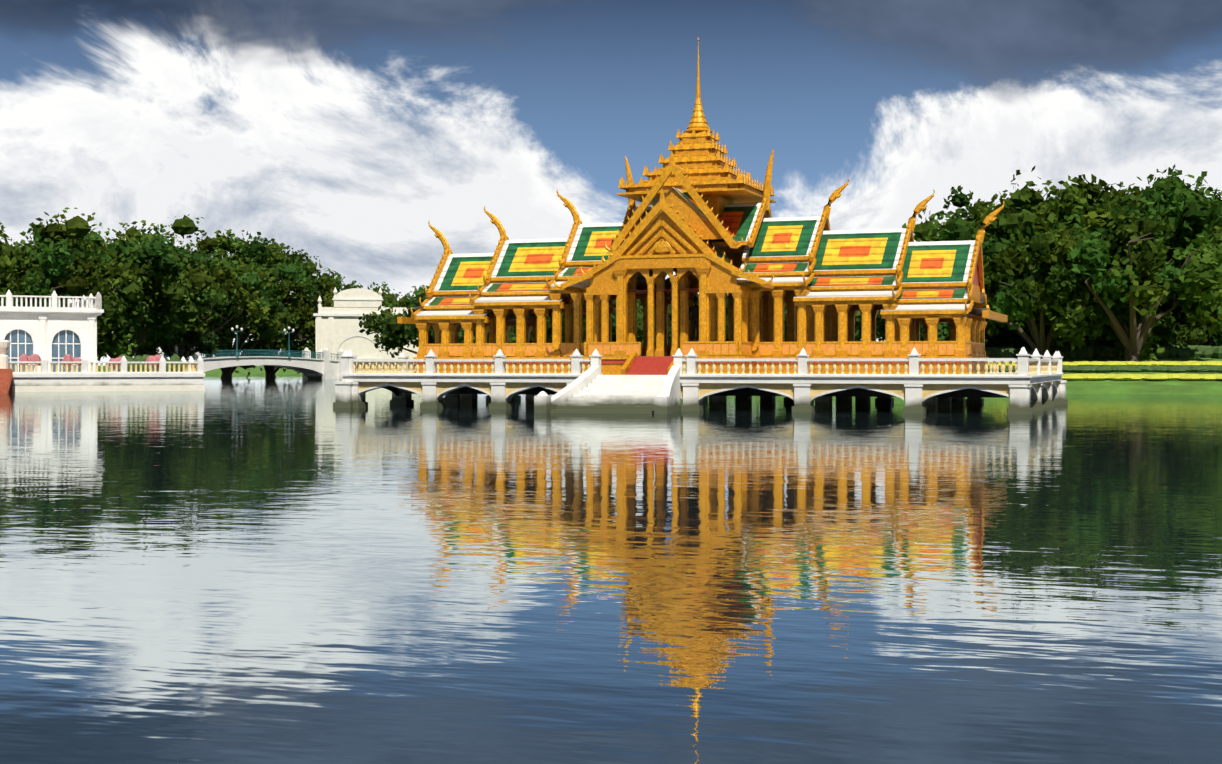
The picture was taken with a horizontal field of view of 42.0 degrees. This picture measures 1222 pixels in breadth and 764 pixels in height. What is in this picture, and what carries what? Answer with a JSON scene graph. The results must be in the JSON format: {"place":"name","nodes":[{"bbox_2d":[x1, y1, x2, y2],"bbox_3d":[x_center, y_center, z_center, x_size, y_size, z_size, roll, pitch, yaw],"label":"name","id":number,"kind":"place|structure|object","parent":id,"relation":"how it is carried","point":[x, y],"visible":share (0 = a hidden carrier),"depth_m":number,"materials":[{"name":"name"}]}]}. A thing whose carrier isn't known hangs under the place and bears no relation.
{"place":"outdoors","nodes":[
{"label":"outdoors","id":0,"kind":"place"},
{"bbox_2d":[0,375,1221,763],"bbox_3d":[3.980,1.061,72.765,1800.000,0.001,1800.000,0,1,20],"label":"water","id":1,"kind":"structure","parent":0,"point":[262,569],"depth_m":13.35,"materials":[{"name":"blue liquid"}]},
{"bbox_2d":[156,325,343,378],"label":"bridge","id":2,"kind":"structure","parent":1,"relation":"in","point":[321,366],"depth_m":208.62,"materials":[{"name":"white paint"}]},
{"bbox_2d":[333,347,1067,414],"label":"platform","id":3,"kind":"structure","parent":1,"relation":"in","point":[1034,382],"depth_m":63.30,"materials":[{"name":"white concrete"}]},
{"bbox_2d":[397,37,1007,374],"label":"pavilion","id":4,"kind":"structure","parent":3,"relation":"on","point":[708,228],"depth_m":69.16,"materials":[{"name":"gold metal"}]},
{"bbox_2d":[689,294,698,341],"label":"statue","id":5,"kind":"object","parent":4,"relation":"on","point":[694,308],"visible":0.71,"depth_m":72.26,"materials":[{"name":"metal"}]},
{"bbox_2d":[0,0,1221,365],"label":"sky","id":6,"kind":"structure","parent":0,"point":[335,131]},
{"bbox_2d":[98,357,1221,394],"bbox_3d":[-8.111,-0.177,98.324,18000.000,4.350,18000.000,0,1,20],"label":"ground","id":7,"kind":"structure","parent":0,"point":[1200,387],"depth_m":103.17,"materials":[{"name":"green plant"}]},
{"bbox_2d":[0,290,204,393],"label":"white mansion","id":8,"kind":"structure","parent":7,"relation":"on","point":[52,347],"depth_m":117.00,"materials":[{"name":"paint"}]},
{"bbox_2d":[0,207,427,377],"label":"trees","id":9,"kind":"object","parent":7,"relation":"on","point":[155,290],"visible":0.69,"depth_m":182.02,"materials":[{"name":"green plant"}]},
{"bbox_2d":[313,287,418,372],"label":"gate house","id":10,"kind":"structure","parent":7,"relation":"on","point":[337,328],"depth_m":228.76,"materials":[{"name":"beige paint"}]},
{"bbox_2d":[358,285,939,357],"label":"trees","id":11,"kind":"object","parent":7,"relation":"on","point":[394,334],"visible":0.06,"depth_m":210.59,"materials":[{"name":"green plant"}]},
{"bbox_2d":[902,164,1221,361],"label":"trees","id":12,"kind":"object","parent":7,"relation":"on","point":[1074,264],"visible":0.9,"depth_m":122.93,"materials":[{"name":"green plant"}]},
{"bbox_2d":[937,312,1221,348],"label":"trees","id":13,"kind":"object","parent":7,"relation":"on","point":[1005,336],"visible":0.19,"depth_m":131.18,"materials":[{"name":"green plant"}]},
{"bbox_2d":[985,345,1221,379],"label":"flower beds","id":14,"kind":"object","parent":7,"relation":"on","point":[1180,368],"visible":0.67,"depth_m":116.20,"materials":[{"name":"yellow plant"}]}
]}

